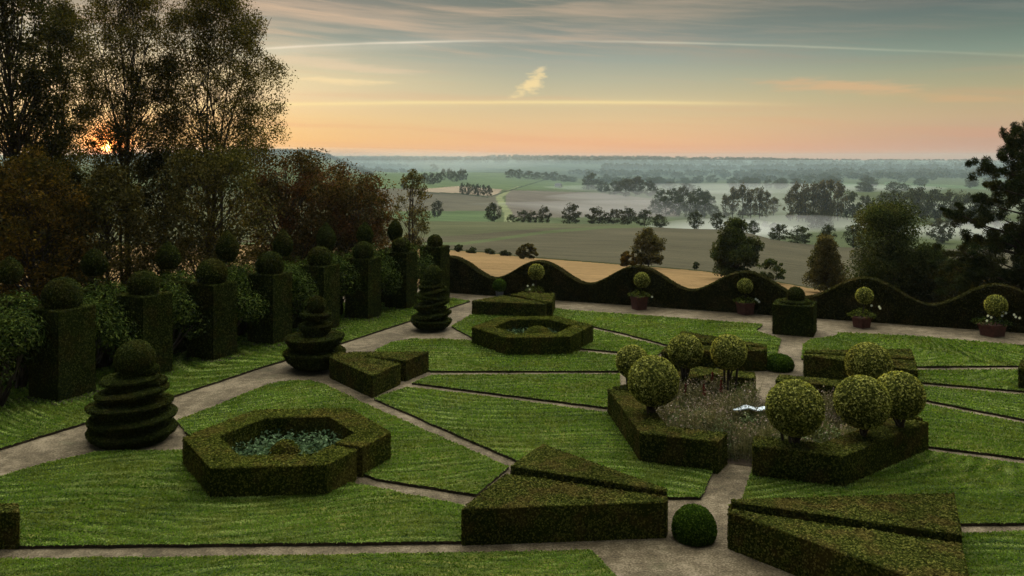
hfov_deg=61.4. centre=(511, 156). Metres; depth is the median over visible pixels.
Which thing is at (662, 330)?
lawn
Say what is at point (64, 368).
hedge pillar
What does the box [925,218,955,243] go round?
oak tree
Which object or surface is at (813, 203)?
poplar tree
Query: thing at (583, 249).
terrain
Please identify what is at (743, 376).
ring hedge
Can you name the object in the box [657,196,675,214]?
oak tree
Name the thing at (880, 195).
oak tree
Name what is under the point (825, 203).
poplar tree
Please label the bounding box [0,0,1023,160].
sky
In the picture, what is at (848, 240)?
oak tree
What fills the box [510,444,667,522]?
wedge hedge
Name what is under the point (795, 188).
poplar tree
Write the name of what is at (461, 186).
oak tree
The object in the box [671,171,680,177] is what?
oak tree
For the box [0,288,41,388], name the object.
laurel bush
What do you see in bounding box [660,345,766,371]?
wedge hedge
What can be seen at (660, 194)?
oak tree
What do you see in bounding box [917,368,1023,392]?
lawn
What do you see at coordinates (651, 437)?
ring hedge
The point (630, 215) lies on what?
oak tree
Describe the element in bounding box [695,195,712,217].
oak tree
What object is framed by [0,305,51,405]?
laurel bush
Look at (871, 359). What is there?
ball tree
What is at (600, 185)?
oak tree
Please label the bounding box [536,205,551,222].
oak tree
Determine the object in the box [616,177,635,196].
oak tree
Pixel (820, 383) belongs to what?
ring hedge
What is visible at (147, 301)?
hedge pillar
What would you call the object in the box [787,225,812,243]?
oak tree
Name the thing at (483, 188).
oak tree
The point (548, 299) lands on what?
wedge hedge
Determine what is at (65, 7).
birch tree
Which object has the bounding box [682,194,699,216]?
oak tree
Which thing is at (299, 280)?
laurel bush
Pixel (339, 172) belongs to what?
copper beech
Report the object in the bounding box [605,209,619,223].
oak tree
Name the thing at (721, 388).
flower spike
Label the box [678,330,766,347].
wedge hedge
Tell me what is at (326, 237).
pointed topiary
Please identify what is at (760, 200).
poplar tree
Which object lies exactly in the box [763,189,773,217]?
poplar tree
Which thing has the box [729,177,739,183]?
oak tree
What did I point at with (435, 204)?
oak tree
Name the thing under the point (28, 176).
maple tree
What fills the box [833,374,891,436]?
ball tree
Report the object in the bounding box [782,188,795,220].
poplar tree
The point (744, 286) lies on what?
planter
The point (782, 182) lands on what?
oak tree
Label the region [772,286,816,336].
hedge block
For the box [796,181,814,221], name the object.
poplar tree
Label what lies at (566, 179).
oak tree
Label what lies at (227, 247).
topiary
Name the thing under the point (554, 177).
oak tree
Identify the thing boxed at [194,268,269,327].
laurel bush
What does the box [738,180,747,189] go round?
oak tree
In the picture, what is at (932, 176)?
oak tree
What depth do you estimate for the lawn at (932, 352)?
33.30 m
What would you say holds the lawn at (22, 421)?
on the gravel path
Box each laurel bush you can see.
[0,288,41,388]
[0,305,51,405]
[82,277,126,367]
[82,289,142,367]
[113,279,211,350]
[156,269,195,328]
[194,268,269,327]
[195,260,255,335]
[254,260,320,317]
[283,256,307,298]
[299,249,350,299]
[302,253,360,296]
[343,250,403,297]
[344,242,387,288]
[388,243,433,289]
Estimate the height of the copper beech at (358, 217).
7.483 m
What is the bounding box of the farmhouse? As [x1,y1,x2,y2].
[554,183,561,187]
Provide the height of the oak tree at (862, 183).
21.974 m
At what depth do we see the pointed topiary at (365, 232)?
41.65 m
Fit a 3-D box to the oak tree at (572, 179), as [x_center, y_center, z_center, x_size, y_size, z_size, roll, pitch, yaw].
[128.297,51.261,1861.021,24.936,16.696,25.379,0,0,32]
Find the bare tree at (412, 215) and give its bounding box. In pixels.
[391,168,432,251]
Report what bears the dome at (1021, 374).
on the lawn at (1003, 379)
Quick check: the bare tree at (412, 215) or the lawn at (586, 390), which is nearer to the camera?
the lawn at (586, 390)
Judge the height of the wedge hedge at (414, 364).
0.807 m
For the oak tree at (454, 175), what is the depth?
1476.11 m
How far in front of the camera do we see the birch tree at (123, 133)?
49.00 m
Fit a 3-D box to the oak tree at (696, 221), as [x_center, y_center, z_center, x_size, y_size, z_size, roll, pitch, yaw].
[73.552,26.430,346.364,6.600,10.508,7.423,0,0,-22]
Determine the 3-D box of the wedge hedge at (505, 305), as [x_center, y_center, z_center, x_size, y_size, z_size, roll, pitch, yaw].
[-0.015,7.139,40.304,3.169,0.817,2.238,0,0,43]
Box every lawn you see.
[0,298,469,449]
[0,449,464,548]
[0,548,616,575]
[177,379,508,496]
[374,386,712,499]
[375,338,618,372]
[412,373,620,408]
[452,313,664,355]
[553,308,781,355]
[728,450,1023,528]
[801,332,1023,367]
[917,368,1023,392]
[917,403,1023,459]
[923,384,1023,420]
[962,530,1023,575]
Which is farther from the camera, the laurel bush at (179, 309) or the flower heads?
the laurel bush at (179, 309)
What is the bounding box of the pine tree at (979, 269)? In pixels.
[926,121,1023,295]
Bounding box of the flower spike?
[719,380,722,393]
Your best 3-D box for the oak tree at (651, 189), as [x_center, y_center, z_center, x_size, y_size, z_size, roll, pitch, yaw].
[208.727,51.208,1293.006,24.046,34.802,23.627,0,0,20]
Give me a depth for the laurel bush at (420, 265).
43.88 m
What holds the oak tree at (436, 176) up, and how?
on the terrain at (583, 249)
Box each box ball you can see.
[268,439,300,455]
[524,325,551,333]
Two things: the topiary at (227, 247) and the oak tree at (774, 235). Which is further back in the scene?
the oak tree at (774, 235)
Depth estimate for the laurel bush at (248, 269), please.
35.61 m
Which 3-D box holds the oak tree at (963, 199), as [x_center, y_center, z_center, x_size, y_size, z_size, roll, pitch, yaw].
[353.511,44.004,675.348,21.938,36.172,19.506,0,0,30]
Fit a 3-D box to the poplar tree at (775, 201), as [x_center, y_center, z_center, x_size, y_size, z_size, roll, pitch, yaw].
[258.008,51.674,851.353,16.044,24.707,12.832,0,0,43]
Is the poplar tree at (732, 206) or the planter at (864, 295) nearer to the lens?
the planter at (864, 295)
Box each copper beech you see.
[234,147,338,266]
[279,159,365,261]
[306,170,402,259]
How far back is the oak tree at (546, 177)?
1820.15 m
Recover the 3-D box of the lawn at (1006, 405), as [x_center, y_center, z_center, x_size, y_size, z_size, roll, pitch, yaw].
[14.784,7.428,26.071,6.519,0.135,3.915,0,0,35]
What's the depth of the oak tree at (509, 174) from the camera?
1780.92 m
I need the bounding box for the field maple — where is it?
[629,226,666,266]
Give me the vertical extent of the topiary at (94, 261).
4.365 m
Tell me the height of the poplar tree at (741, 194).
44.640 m
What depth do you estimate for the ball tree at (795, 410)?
19.87 m
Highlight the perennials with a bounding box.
[655,373,857,461]
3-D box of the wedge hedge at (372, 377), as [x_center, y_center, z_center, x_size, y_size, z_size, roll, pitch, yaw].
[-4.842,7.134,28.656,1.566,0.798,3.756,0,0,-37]
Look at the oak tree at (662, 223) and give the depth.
352.77 m
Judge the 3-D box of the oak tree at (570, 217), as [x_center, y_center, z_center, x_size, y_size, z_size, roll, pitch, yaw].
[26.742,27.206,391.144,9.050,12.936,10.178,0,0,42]
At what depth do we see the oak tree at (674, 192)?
1035.12 m
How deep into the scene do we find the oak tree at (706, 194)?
948.56 m
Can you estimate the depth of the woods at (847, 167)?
3351.24 m
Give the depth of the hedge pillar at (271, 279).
34.33 m
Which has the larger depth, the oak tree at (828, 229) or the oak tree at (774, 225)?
the oak tree at (774, 225)
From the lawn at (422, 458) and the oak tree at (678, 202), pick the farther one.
the oak tree at (678, 202)
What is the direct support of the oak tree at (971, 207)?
on the terrain at (583, 249)
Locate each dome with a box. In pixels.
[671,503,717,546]
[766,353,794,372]
[1018,360,1023,387]
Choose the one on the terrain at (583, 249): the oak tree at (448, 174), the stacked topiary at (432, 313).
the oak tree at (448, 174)
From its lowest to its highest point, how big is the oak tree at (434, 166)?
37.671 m
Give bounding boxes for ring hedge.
[607,388,727,473]
[612,366,755,407]
[752,418,928,486]
[775,374,922,421]
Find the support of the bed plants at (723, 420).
on the soil bed at (741, 462)
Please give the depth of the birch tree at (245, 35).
50.86 m
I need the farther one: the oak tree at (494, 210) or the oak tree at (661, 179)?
the oak tree at (661, 179)
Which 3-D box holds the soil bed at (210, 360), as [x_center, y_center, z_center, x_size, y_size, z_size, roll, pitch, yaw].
[-11.135,7.430,32.037,1.820,0.001,1.680,0,0,26]
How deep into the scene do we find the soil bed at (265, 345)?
34.03 m
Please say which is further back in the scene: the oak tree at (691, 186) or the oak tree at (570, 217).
the oak tree at (691, 186)
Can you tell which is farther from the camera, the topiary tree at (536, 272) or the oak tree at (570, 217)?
the oak tree at (570, 217)
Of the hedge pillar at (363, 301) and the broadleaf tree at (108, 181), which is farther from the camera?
the broadleaf tree at (108, 181)
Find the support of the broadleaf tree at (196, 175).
on the terrain at (583, 249)
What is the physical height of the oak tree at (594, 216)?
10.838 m
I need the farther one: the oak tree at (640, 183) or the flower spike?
the oak tree at (640, 183)
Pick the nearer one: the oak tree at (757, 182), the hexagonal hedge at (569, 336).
the hexagonal hedge at (569, 336)
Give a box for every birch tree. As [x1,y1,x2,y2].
[15,0,110,245]
[49,0,198,292]
[125,0,298,236]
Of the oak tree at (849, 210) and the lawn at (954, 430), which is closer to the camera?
the lawn at (954, 430)
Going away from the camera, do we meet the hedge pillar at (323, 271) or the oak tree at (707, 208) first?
the hedge pillar at (323, 271)
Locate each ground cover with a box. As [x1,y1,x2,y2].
[230,428,343,456]
[505,327,556,333]
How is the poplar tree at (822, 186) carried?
on the terrain at (583, 249)
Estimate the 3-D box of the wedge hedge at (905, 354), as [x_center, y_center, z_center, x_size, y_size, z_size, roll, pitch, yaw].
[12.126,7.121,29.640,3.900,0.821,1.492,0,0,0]
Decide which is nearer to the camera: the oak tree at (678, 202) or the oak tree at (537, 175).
the oak tree at (678, 202)
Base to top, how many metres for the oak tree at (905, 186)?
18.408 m
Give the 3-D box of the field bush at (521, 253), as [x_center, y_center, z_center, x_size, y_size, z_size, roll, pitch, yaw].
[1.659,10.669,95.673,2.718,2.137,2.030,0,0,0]
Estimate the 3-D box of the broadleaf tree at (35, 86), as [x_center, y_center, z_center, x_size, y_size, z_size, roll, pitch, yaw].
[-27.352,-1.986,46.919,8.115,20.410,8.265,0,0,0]
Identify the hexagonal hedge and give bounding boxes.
[182,407,391,497]
[471,315,593,354]
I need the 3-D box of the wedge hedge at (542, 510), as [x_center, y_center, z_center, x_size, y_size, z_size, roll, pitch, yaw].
[1.060,7.125,17.526,4.115,0.805,1.888,0,0,0]
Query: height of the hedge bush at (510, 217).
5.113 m
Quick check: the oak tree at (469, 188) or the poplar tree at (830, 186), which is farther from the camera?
the oak tree at (469, 188)
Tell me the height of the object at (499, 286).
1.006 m
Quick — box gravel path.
[0,288,1023,575]
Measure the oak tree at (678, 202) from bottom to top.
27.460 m
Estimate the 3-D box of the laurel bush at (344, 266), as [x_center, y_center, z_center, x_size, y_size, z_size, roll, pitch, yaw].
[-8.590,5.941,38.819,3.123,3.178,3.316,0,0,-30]
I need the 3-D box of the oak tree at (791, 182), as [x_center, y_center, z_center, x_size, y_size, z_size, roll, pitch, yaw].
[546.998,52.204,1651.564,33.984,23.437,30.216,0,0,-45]
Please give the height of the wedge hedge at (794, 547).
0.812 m
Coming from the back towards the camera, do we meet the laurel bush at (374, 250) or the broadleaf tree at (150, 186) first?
the broadleaf tree at (150, 186)
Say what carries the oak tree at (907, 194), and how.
on the terrain at (583, 249)
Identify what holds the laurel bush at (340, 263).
on the lawn at (22, 421)
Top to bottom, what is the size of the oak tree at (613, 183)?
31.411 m
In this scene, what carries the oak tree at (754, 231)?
on the terrain at (583, 249)
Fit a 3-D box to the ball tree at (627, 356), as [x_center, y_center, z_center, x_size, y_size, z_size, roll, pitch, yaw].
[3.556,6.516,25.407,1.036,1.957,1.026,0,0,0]
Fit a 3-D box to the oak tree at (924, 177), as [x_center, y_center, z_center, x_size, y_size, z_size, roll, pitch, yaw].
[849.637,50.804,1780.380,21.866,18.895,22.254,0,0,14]
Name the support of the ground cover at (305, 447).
on the lawn at (422, 458)
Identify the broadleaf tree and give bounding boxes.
[0,0,89,293]
[24,158,117,285]
[47,161,165,292]
[115,143,209,278]
[137,140,286,281]
[710,217,764,276]
[801,233,851,291]
[841,192,932,298]
[898,242,957,301]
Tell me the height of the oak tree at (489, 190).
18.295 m
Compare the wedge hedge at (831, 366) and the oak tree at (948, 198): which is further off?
the oak tree at (948, 198)
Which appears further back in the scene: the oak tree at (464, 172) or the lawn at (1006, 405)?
the oak tree at (464, 172)
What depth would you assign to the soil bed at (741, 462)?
21.15 m
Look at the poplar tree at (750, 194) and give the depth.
813.44 m
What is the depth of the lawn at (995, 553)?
16.14 m
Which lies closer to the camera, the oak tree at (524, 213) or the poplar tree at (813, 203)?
the oak tree at (524, 213)
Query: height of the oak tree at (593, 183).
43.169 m
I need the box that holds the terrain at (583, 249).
[0,152,1023,294]
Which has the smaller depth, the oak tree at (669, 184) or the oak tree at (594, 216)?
the oak tree at (594, 216)
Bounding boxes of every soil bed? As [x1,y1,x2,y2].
[18,390,99,405]
[178,353,244,361]
[242,341,285,346]
[668,404,839,465]
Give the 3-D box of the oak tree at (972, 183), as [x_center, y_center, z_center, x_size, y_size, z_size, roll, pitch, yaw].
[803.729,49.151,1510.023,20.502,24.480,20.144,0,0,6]
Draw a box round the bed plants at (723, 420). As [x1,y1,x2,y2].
[664,405,839,459]
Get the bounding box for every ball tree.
[615,344,646,383]
[627,355,679,414]
[667,333,703,384]
[710,334,747,392]
[764,379,825,443]
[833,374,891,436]
[844,342,893,378]
[877,370,926,433]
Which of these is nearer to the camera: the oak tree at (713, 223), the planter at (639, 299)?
the planter at (639, 299)
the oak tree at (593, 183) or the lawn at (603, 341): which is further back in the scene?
the oak tree at (593, 183)
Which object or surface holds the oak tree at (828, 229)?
on the terrain at (583, 249)
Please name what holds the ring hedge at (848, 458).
on the gravel path
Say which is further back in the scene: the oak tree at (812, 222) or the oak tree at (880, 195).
the oak tree at (880, 195)
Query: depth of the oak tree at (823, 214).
650.80 m
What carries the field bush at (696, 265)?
on the terrain at (583, 249)
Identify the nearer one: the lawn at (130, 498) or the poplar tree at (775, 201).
the lawn at (130, 498)
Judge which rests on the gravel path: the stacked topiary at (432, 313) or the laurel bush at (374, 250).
the stacked topiary at (432, 313)
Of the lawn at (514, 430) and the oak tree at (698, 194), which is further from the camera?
the oak tree at (698, 194)
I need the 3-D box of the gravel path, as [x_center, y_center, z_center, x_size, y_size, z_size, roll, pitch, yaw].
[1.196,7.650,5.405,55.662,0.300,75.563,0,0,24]
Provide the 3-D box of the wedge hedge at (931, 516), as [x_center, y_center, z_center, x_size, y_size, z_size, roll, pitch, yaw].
[6.611,7.122,16.425,4.621,0.806,1.960,0,0,0]
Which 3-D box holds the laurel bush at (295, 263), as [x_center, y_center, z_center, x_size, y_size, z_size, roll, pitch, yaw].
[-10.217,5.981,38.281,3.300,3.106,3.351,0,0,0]
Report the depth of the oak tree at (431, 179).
1293.10 m
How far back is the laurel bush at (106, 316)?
28.43 m
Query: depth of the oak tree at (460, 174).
1560.94 m
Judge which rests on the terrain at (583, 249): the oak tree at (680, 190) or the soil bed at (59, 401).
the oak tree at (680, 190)
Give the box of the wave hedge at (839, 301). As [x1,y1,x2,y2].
[449,255,1023,332]
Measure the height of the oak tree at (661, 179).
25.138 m
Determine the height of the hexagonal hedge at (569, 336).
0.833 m
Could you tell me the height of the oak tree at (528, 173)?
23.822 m
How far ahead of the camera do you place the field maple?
88.97 m
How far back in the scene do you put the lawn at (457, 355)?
31.51 m
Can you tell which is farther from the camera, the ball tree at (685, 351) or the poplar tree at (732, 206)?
the poplar tree at (732, 206)
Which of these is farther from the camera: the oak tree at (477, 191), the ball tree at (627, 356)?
the oak tree at (477, 191)
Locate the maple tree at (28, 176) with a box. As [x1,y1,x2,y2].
[0,144,103,305]
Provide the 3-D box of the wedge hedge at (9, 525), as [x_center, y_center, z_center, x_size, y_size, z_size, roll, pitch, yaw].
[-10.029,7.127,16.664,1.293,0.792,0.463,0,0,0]
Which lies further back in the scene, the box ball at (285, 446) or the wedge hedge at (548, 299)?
the wedge hedge at (548, 299)
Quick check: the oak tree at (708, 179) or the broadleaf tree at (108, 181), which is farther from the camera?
the oak tree at (708, 179)
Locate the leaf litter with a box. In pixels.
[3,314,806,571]
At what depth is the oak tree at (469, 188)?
1059.84 m
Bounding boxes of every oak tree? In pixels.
[420,172,428,182]
[426,172,435,184]
[430,164,438,171]
[431,198,443,217]
[434,172,441,183]
[440,169,445,180]
[446,168,452,178]
[449,170,459,181]
[456,168,464,180]
[459,183,464,193]
[462,169,467,179]
[464,183,471,194]
[473,183,480,195]
[480,185,486,194]
[484,202,501,221]
[486,185,492,195]
[504,169,514,177]
[512,169,523,178]
[515,209,531,221]
[523,171,533,178]
[526,210,538,222]
[530,172,541,179]
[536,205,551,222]
[541,171,552,179]
[550,171,560,180]
[559,175,570,181]
[561,203,582,223]
[568,177,577,181]
[581,171,598,189]
[584,207,606,223]
[596,180,608,192]
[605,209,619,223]
[606,180,622,194]
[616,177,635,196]
[616,207,637,224]
[628,175,645,195]
[633,209,652,225]
[644,179,658,195]
[646,177,658,185]
[647,199,664,213]
[652,188,668,205]
[652,214,668,227]
[655,176,664,185]
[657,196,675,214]
[662,181,675,189]
[666,187,684,206]
[670,195,687,215]
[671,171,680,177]
[673,185,692,206]
[678,177,689,183]
[679,182,695,191]
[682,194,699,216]
[687,210,703,228]
[689,187,708,208]
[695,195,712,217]
[700,190,716,209]
[705,174,718,182]
[708,211,725,228]
[709,203,720,217]
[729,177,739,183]
[729,182,738,188]
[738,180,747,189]
[743,177,753,187]
[747,220,759,234]
[749,177,761,187]
[762,179,773,187]
[768,224,787,240]
[769,222,776,229]
[773,179,788,188]
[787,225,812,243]
[790,178,804,186]
[805,209,823,227]
[814,209,834,227]
[817,224,836,240]
[838,189,861,219]
[841,221,864,247]
[855,181,869,191]
[859,177,877,186]
[859,195,875,213]
[862,183,875,191]
[875,191,894,209]
[884,181,903,191]
[885,187,906,206]
[900,182,909,190]
[900,187,923,216]
[909,185,935,220]
[912,178,926,185]
[919,176,928,182]
[922,186,947,220]
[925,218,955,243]
[930,173,937,179]
[937,189,963,222]
[950,189,977,225]
[959,173,968,178]
[964,179,976,187]
[967,197,992,223]
[982,195,1012,228]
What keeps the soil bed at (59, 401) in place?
on the lawn at (22, 421)
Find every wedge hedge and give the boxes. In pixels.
[0,503,19,548]
[329,351,400,397]
[346,350,428,381]
[460,473,667,545]
[472,295,546,316]
[510,291,554,316]
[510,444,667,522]
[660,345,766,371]
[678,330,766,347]
[727,508,968,575]
[730,492,962,544]
[803,353,917,379]
[804,348,914,360]
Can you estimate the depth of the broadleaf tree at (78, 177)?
49.62 m
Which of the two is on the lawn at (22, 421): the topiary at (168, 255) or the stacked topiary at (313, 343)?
the topiary at (168, 255)
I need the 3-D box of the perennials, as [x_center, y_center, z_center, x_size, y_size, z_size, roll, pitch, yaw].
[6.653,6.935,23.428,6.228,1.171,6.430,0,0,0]
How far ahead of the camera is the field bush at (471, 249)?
117.84 m
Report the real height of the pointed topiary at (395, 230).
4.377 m
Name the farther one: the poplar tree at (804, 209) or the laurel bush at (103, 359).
the poplar tree at (804, 209)
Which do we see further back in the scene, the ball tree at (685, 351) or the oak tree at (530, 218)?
the oak tree at (530, 218)
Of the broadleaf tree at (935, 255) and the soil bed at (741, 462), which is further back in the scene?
the broadleaf tree at (935, 255)
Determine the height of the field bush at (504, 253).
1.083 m
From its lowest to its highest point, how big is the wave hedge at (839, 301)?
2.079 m
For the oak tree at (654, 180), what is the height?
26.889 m
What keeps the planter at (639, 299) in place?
on the gravel path
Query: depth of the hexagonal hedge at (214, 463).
19.96 m
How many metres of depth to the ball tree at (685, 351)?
25.83 m
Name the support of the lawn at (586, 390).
on the gravel path
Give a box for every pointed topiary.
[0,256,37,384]
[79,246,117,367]
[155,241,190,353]
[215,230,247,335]
[272,228,300,328]
[316,222,343,313]
[348,222,381,306]
[380,219,402,302]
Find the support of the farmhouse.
on the terrain at (583, 249)
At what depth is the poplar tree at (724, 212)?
831.22 m
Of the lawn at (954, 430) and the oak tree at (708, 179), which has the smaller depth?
the lawn at (954, 430)
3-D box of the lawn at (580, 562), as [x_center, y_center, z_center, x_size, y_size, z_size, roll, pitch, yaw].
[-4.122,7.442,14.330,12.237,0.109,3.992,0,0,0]
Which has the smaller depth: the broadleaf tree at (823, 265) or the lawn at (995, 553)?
the lawn at (995, 553)
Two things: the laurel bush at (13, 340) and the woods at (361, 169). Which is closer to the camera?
the laurel bush at (13, 340)
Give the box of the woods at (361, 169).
[258,148,373,174]
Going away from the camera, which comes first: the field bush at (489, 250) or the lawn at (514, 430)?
the lawn at (514, 430)
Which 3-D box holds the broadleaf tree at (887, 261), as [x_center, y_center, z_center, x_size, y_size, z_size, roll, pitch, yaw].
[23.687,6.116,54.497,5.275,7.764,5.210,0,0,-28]
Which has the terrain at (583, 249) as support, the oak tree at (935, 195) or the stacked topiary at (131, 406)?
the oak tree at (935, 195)
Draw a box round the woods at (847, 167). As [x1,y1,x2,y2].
[343,154,1021,183]
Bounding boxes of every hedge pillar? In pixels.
[27,276,96,401]
[114,269,172,372]
[186,258,237,360]
[246,251,292,344]
[299,245,339,327]
[344,241,381,318]
[384,236,417,308]
[419,234,449,296]
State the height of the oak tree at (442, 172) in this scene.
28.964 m
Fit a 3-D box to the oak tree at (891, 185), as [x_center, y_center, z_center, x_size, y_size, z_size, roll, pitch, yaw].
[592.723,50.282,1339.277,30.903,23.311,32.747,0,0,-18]
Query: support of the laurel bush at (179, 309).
on the lawn at (22, 421)
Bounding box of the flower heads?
[656,373,855,446]
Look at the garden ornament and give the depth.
23.42 m
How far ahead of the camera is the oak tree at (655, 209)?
877.66 m
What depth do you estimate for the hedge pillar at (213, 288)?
31.71 m
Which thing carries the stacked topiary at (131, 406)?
on the gravel path
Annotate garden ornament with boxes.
[733,405,764,424]
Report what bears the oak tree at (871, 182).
on the terrain at (583, 249)
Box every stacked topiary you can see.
[84,339,178,449]
[282,295,345,371]
[410,265,451,330]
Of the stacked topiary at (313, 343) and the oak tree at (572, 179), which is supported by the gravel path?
the stacked topiary at (313, 343)
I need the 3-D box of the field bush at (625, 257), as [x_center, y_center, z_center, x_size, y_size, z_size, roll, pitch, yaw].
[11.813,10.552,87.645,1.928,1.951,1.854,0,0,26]
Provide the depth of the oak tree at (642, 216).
373.94 m
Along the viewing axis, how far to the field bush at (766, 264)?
73.19 m
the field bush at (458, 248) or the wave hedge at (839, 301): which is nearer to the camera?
the wave hedge at (839, 301)
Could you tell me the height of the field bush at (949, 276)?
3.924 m
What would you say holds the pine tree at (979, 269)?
on the terrain at (583, 249)
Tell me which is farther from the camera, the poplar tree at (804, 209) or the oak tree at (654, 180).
the oak tree at (654, 180)
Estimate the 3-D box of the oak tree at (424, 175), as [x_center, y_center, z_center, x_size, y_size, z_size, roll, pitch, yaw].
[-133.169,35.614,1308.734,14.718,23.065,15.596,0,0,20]
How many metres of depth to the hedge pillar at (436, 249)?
44.88 m
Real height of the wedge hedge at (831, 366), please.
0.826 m
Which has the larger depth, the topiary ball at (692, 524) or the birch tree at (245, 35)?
the birch tree at (245, 35)
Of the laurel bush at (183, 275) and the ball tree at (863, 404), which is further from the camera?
the laurel bush at (183, 275)
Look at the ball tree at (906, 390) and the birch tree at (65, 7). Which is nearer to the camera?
the ball tree at (906, 390)
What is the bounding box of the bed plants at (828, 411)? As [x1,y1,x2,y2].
[657,384,843,430]
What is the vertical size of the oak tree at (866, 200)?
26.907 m
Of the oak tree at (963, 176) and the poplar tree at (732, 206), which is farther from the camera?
the oak tree at (963, 176)
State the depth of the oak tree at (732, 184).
1543.76 m
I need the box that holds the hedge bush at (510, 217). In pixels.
[505,214,517,221]
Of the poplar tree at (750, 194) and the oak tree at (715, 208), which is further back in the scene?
the oak tree at (715, 208)
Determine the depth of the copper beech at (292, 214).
49.88 m
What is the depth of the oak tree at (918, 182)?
1628.79 m
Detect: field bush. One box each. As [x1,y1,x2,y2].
[454,244,462,251]
[466,246,476,252]
[484,248,495,253]
[499,250,511,255]
[515,243,538,258]
[620,251,637,265]
[692,262,699,269]
[757,258,785,281]
[914,258,974,302]
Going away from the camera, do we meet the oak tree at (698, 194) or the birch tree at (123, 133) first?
the birch tree at (123, 133)
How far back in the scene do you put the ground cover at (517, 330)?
35.48 m
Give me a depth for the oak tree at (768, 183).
1611.33 m
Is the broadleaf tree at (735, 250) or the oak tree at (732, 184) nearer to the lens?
the broadleaf tree at (735, 250)
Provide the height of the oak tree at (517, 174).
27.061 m
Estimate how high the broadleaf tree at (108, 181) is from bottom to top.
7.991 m
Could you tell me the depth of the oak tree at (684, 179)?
1839.13 m
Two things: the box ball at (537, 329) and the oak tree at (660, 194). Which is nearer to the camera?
the box ball at (537, 329)
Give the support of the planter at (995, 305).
on the gravel path
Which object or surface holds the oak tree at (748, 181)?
on the terrain at (583, 249)
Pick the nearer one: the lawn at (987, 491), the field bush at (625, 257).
the lawn at (987, 491)
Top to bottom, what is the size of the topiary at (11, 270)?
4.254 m
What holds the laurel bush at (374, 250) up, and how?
on the lawn at (22, 421)
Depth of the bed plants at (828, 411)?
23.69 m
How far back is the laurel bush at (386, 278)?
41.10 m
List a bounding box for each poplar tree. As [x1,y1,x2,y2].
[720,193,730,217]
[726,186,741,217]
[734,182,749,218]
[743,187,758,217]
[749,186,766,218]
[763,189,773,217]
[768,197,781,214]
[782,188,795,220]
[787,181,807,221]
[794,197,811,220]
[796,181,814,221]
[806,181,822,218]
[815,178,828,211]
[817,191,835,220]
[825,179,841,219]
[832,180,848,220]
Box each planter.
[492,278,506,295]
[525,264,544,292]
[627,272,652,309]
[733,278,759,315]
[847,287,880,328]
[970,294,1019,337]
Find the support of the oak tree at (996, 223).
on the terrain at (583, 249)
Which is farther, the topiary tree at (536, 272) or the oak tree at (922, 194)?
the oak tree at (922, 194)
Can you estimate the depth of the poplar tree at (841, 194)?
735.74 m
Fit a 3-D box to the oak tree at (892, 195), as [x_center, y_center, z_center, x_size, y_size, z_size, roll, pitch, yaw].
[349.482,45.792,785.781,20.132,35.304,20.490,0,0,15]
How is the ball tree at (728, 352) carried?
on the soil bed at (741, 462)
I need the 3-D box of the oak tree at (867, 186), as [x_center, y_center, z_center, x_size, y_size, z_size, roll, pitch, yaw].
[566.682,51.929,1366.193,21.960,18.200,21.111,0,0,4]

